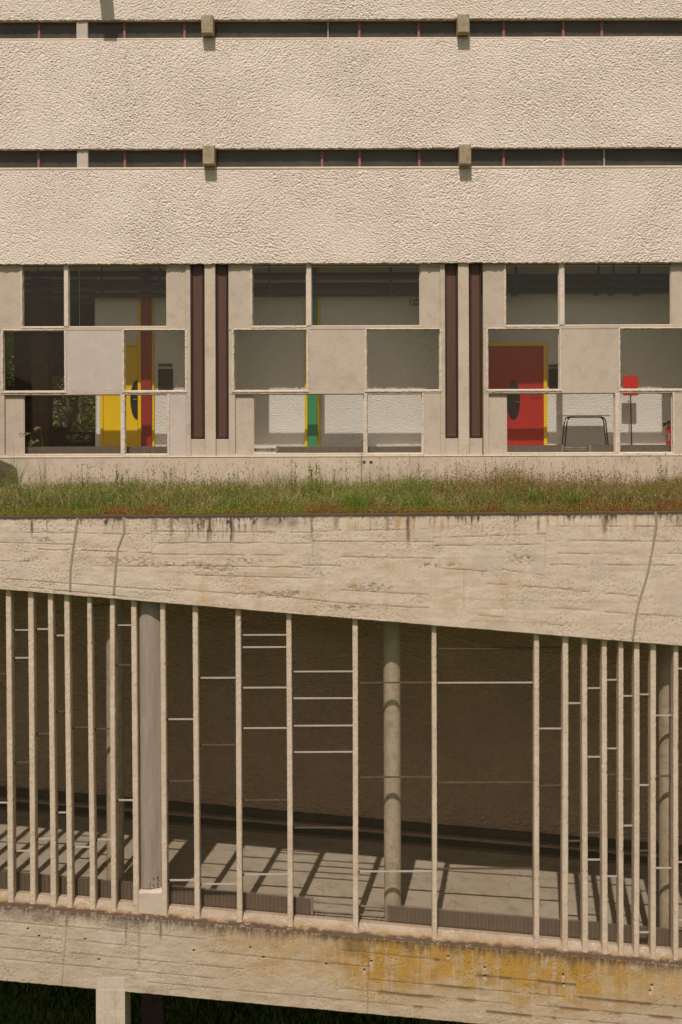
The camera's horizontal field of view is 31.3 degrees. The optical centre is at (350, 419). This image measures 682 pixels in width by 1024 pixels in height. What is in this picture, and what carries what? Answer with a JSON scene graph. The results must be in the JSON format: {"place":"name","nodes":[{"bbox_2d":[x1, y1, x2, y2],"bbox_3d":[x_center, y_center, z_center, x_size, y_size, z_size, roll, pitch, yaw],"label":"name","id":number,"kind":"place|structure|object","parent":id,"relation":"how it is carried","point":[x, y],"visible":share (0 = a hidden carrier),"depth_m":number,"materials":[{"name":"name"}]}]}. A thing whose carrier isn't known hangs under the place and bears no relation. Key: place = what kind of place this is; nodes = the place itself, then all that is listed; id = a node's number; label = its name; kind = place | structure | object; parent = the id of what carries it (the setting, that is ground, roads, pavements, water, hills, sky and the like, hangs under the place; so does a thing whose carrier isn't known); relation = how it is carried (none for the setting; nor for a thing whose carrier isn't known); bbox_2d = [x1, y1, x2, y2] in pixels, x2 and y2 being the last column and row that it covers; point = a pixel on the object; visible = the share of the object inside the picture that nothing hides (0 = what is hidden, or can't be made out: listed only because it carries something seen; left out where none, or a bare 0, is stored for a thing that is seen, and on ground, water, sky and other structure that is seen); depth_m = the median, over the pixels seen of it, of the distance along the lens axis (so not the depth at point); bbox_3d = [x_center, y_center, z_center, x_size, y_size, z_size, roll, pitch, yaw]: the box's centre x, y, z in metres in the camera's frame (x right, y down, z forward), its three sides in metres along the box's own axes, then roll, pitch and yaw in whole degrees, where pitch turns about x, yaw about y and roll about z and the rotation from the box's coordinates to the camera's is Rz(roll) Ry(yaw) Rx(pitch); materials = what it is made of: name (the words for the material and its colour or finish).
{"place":"outdoors","nodes":[
{"label":"outdoors","id":0,"kind":"place"},
{"bbox_2d":[7,356,94,434],"label":"sky","id":1,"kind":"structure","parent":0,"point":[11,356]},
{"bbox_2d":[0,981,471,1023],"bbox_3d":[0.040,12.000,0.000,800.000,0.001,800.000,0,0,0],"label":"ground","id":2,"kind":"structure","parent":0,"point":[53,993],"depth_m":24.65,"materials":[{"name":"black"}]},
{"bbox_2d":[7,332,94,441],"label":"tree","id":3,"kind":"object","parent":2,"relation":"on","point":[68,421],"visible":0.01,"depth_m":44.93,"materials":[{"name":"green plant"}]},
{"bbox_2d":[7,334,94,441],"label":"tree","id":4,"kind":"object","parent":2,"relation":"on","point":[81,399],"visible":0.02,"depth_m":48.14,"materials":[{"name":"green plant"}]},
{"bbox_2d":[0,507,681,1023],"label":"glazed walkway","id":5,"kind":"structure","parent":2,"relation":"on","point":[480,711],"depth_m":20.15,"materials":[{"name":"concrete"}]},
{"bbox_2d":[0,442,30,491],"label":"tall weed","id":6,"kind":"object","parent":5,"relation":"on","point":[19,478],"visible":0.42,"depth_m":22.21,"materials":[{"name":"green"}]},
{"bbox_2d":[19,432,41,480],"bbox_3d":[-5.740,0.927,21.897,0.512,1.393,0.087,0,0,0],"label":"grass stalk","id":7,"kind":"object","parent":5,"relation":"on","point":[33,445],"depth_m":21.90,"materials":[{"name":"green"}]},
{"bbox_2d":[29,440,45,473],"bbox_3d":[-5.710,0.994,22.301,0.414,1.259,0.107,0,0,0],"label":"grass stalk","id":8,"kind":"object","parent":5,"relation":"on","point":[39,448],"depth_m":22.30,"materials":[{"name":"green"}]},
{"bbox_2d":[35,426,47,494],"bbox_3d":[-5.627,0.867,22.099,0.274,1.512,0.097,0,0,0],"label":"grass stalk","id":9,"kind":"object","parent":5,"relation":"on","point":[36,427],"depth_m":22.10,"materials":[{"name":"green"}]},
{"bbox_2d":[0,870,132,899],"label":"radiator","id":10,"kind":"object","parent":5,"relation":"on","point":[82,887],"visible":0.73,"depth_m":20.37,"materials":[{"name":"metal"}]},
{"bbox_2d":[167,469,175,487],"bbox_3d":[-3.342,1.256,22.593,0.253,0.701,0.276,0,0,17],"label":"tall weed","id":11,"kind":"object","parent":5,"relation":"on","point":[171,477],"visible":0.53,"depth_m":22.59,"materials":[{"name":"green"}]},
{"bbox_2d":[169,884,349,914],"bbox_3d":[-1.556,8.070,20.409,3.081,0.503,0.103,0,0,0],"label":"radiator","id":12,"kind":"object","parent":5,"relation":"attached to","point":[228,898],"visible":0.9,"depth_m":20.38,"materials":[{"name":"metal"}]},
{"bbox_2d":[308,466,313,491],"bbox_3d":[-0.730,1.218,22.607,0.130,0.738,0.124,0,0,0],"label":"tall weed","id":13,"kind":"object","parent":5,"relation":"on","point":[311,477],"visible":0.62,"depth_m":22.60,"materials":[{"name":"green plant"}]},
{"bbox_2d":[314,463,318,495],"bbox_3d":[-0.638,1.195,22.506,0.100,0.783,0.141,0,0,-37],"label":"tall weed","id":14,"kind":"object","parent":5,"relation":"on","point":[316,481],"visible":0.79,"depth_m":22.50,"materials":[{"name":"green plant"}]},
{"bbox_2d":[355,441,365,483],"bbox_3d":[0.185,0.984,23.218,0.258,1.193,0.251,0,0,0],"label":"tall weed","id":15,"kind":"object","parent":5,"relation":"on","point":[361,463],"visible":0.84,"depth_m":23.20,"materials":[{"name":"green"}]},
{"bbox_2d":[399,457,425,487],"bbox_3d":[1.146,1.108,22.954,0.640,0.931,0.705,0,0,0],"label":"tall weed","id":16,"kind":"object","parent":5,"relation":"on","point":[411,470],"visible":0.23,"depth_m":22.99,"materials":[{"name":"green"}]},
{"bbox_2d":[350,903,681,946],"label":"radiator","id":17,"kind":"object","parent":5,"relation":"on","point":[480,920],"visible":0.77,"depth_m":20.37,"materials":[{"name":"metal"}]},
{"bbox_2d":[0,0,681,490],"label":"concrete building","id":18,"kind":"structure","parent":2,"relation":"on","point":[244,218],"depth_m":24.16,"materials":[{"name":"beige concrete"}]},
{"bbox_2d":[5,332,6,390],"bbox_3d":[-9.602,-1.218,33.745,0.108,3.940,0.090,0,0,0],"label":"window leaf","id":19,"kind":"structure","parent":18,"relation":"in","point":[5,332],"depth_m":33.71,"materials":[{"name":"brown wood"}]},
{"bbox_2d":[1,329,66,392],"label":"window","id":20,"kind":"structure","parent":18,"relation":"in","point":[8,330],"depth_m":24.20,"materials":[{"name":"beige glass"}]},
{"bbox_2d":[20,267,63,328],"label":"window","id":21,"kind":"structure","parent":18,"relation":"in","point":[21,278],"depth_m":24.20,"materials":[{"name":"beige glass"}]},
{"bbox_2d":[53,427,65,445],"bbox_3d":[-8.068,0.530,33.680,0.351,0.620,0.040,0,0,0],"label":"window leaf","id":22,"kind":"structure","parent":18,"relation":"in","point":[62,437],"depth_m":33.66,"materials":[{"name":"brown wood"}]},
{"bbox_2d":[29,432,94,446],"bbox_3d":[-6.766,0.525,28.850,1.555,0.434,0.700,0,0,0],"label":"desk","id":23,"kind":"object","parent":18,"relation":"on","point":[55,439],"visible":0.33,"depth_m":28.53,"materials":[{"name":"brown wood"}]},
{"bbox_2d":[24,395,117,453],"bbox_3d":[-5.557,0.106,24.299,1.943,1.185,0.032,0,0,0],"label":"window","id":24,"kind":"structure","parent":18,"relation":"in","point":[24,395],"depth_m":24.28,"materials":[{"name":"beige glass"}]},
{"bbox_2d":[78,266,81,422],"bbox_3d":[-5.555,-1.549,24.900,0.076,3.266,0.044,0,0,0],"label":"pull cord","id":25,"kind":"object","parent":18,"relation":"hanging from","point":[79,419],"visible":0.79,"depth_m":24.90,"materials":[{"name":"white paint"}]},
{"bbox_2d":[25,446,166,453],"bbox_3d":[-5.417,0.627,24.498,4.366,0.155,0.103,0,0,0],"label":"radiator","id":26,"kind":"object","parent":18,"relation":"attached to","point":[101,450],"visible":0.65,"depth_m":24.46,"materials":[{"name":"metal"}]},
{"bbox_2d":[69,267,166,326],"bbox_3d":[-4.647,-2.447,24.284,1.953,1.195,0.032,0,0,0],"label":"window","id":27,"kind":"structure","parent":18,"relation":"in","point":[69,267],"depth_m":24.27,"materials":[{"name":"beige concrete"}]},
{"bbox_2d":[100,313,140,446],"bbox_3d":[-4.864,-0.771,25.700,0.865,2.956,0.099,0,0,0],"label":"door","id":28,"kind":"structure","parent":18,"relation":"in","point":[110,416],"depth_m":25.70,"materials":[{"name":"yellow paint"}]},
{"bbox_2d":[123,395,169,455],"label":"window","id":29,"kind":"structure","parent":18,"relation":"in","point":[124,396],"depth_m":24.20,"materials":[{"name":"beige concrete"}]},
{"bbox_2d":[122,329,186,392],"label":"window","id":30,"kind":"structure","parent":18,"relation":"in","point":[123,335],"depth_m":24.20,"materials":[{"name":"beige concrete"}]},
{"bbox_2d":[158,364,171,366],"bbox_3d":[-3.927,-1.147,25.729,0.294,0.057,0.022,0,0,0],"label":"name plate","id":31,"kind":"object","parent":18,"relation":"attached to","point":[164,365],"visible":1,"depth_m":25.72,"materials":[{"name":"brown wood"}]},
{"bbox_2d":[158,369,172,389],"bbox_3d":[-3.921,-0.823,25.733,0.315,0.495,0.025,0,0,0],"label":"notice board","id":32,"kind":"object","parent":18,"relation":"attached to","point":[165,379],"visible":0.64,"depth_m":25.72,"materials":[{"name":"black paint"}]},
{"bbox_2d":[232,328,308,392],"bbox_3d":[-1.602,-1.172,24.257,1.536,1.277,0.126,0,0,0],"label":"window","id":33,"kind":"structure","parent":18,"relation":"in","point":[297,329],"depth_m":24.20,"materials":[{"name":"beige concrete"}]},
{"bbox_2d":[250,266,306,327],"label":"window","id":34,"kind":"structure","parent":18,"relation":"in","point":[251,267],"depth_m":24.20,"materials":[{"name":"beige concrete"}]},
{"bbox_2d":[253,394,363,453],"bbox_3d":[-0.840,0.090,24.299,2.205,1.185,0.032,0,0,0],"label":"window","id":35,"kind":"structure","parent":18,"relation":"in","point":[253,394],"depth_m":24.28,"materials":[{"name":"beige concrete"}]},
{"bbox_2d":[254,445,420,452],"bbox_3d":[-0.096,0.609,24.498,3.924,0.155,0.103,0,0,0],"label":"radiator","id":36,"kind":"object","parent":18,"relation":"on","point":[352,449],"visible":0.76,"depth_m":24.47,"materials":[{"name":"metal"}]},
{"bbox_2d":[311,266,419,325],"bbox_3d":[0.298,-2.464,24.284,2.166,1.195,0.032,0,0,0],"label":"window","id":37,"kind":"structure","parent":18,"relation":"in","point":[311,266],"depth_m":24.27,"materials":[{"name":"beige concrete"}]},
{"bbox_2d":[365,394,423,455],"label":"window","id":38,"kind":"structure","parent":18,"relation":"in","point":[366,395],"depth_m":24.20,"materials":[{"name":"beige concrete"}]},
{"bbox_2d":[364,328,441,391],"bbox_3d":[1.045,-1.180,24.257,1.546,1.277,0.126,0,0,0],"label":"window","id":39,"kind":"structure","parent":18,"relation":"in","point":[440,330],"depth_m":24.20,"materials":[{"name":"beige concrete"}]},
{"bbox_2d":[410,265,418,305],"bbox_3d":[1.361,-2.797,25.314,0.264,0.855,0.033,0,0,0],"label":"exit sign","id":40,"kind":"object","parent":18,"relation":"hanging from","point":[414,302],"visible":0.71,"depth_m":25.30,"materials":[{"name":"white paint"}]},
{"bbox_2d":[482,342,546,451],"bbox_3d":[3.464,-0.475,25.694,1.370,2.308,0.111,0,0,0],"label":"door","id":41,"kind":"structure","parent":18,"relation":"in","point":[511,365],"depth_m":25.70,"materials":[{"name":"red paint"}]},
{"bbox_2d":[486,327,561,391],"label":"window","id":42,"kind":"structure","parent":18,"relation":"in","point":[557,328],"depth_m":24.20,"materials":[{"name":"beige concrete"}]},
{"bbox_2d":[504,265,558,326],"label":"window","id":43,"kind":"structure","parent":18,"relation":"in","point":[505,325],"depth_m":24.20,"materials":[{"name":"beige concrete"}]},
{"bbox_2d":[507,445,574,451],"bbox_3d":[3.630,0.597,24.498,1.786,0.155,0.103,0,0,0],"label":"radiator","id":44,"kind":"object","parent":18,"relation":"on","point":[536,448],"visible":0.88,"depth_m":24.46,"materials":[{"name":"metal"}]},
{"bbox_2d":[549,368,557,388],"bbox_3d":[4.307,-0.840,25.733,0.232,0.474,0.025,0,0,0],"label":"notice board","id":45,"kind":"object","parent":18,"relation":"attached to","point":[553,378],"visible":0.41,"depth_m":25.72,"materials":[{"name":"black paint"}]},
{"bbox_2d":[506,393,613,452],"bbox_3d":[4.188,0.074,24.299,2.157,1.185,0.032,0,0,0],"label":"window","id":46,"kind":"structure","parent":18,"relation":"in","point":[521,393],"depth_m":24.28,"materials":[{"name":"beige concrete"}]},
{"bbox_2d":[557,415,609,451],"bbox_3d":[4.867,0.309,25.375,1.057,0.792,0.450,0,0,0],"label":"side table","id":47,"kind":"object","parent":18,"relation":"on","point":[591,416],"visible":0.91,"depth_m":25.17,"materials":[{"name":"metal"}]},
{"bbox_2d":[564,265,670,324],"bbox_3d":[5.321,-2.480,24.284,2.128,1.195,0.032,0,0,0],"label":"window","id":48,"kind":"structure","parent":18,"relation":"in","point":[564,265],"depth_m":24.27,"materials":[{"name":"beige concrete"}]},
{"bbox_2d":[575,445,670,451],"bbox_3d":[5.771,0.590,24.498,2.489,0.155,0.103,0,0,0],"label":"radiator","id":49,"kind":"object","parent":18,"relation":"on","point":[630,448],"visible":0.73,"depth_m":24.46,"materials":[{"name":"metal"}]},
{"bbox_2d":[623,375,637,444],"bbox_3d":[5.867,-0.115,25.390,0.296,1.630,0.296,0,0,36],"label":"sign stand","id":50,"kind":"object","parent":18,"relation":"on","point":[630,382],"visible":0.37,"depth_m":25.35,"materials":[{"name":"metal"}]},
{"bbox_2d":[618,393,674,454],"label":"window","id":51,"kind":"structure","parent":18,"relation":"in","point":[672,452],"depth_m":24.20,"materials":[{"name":"beige concrete"}]},
{"bbox_2d":[618,327,681,390],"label":"window","id":52,"kind":"structure","parent":18,"relation":"in","point":[621,328],"depth_m":24.20,"materials":[{"name":"beige concrete"}]},
{"bbox_2d":[662,421,670,444],"bbox_3d":[6.670,0.278,25.593,0.232,0.529,0.100,0,0,-11],"label":"fire extinguisher","id":53,"kind":"object","parent":18,"relation":"attached to","point":[668,435],"visible":0.92,"depth_m":25.57,"materials":[{"name":"red paint"}]},
{"bbox_2d":[0,453,681,515],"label":"meadow grass","id":54,"kind":"structure","parent":0,"point":[133,497],"depth_m":21.00,"materials":[{"name":"green plant"}]}
]}

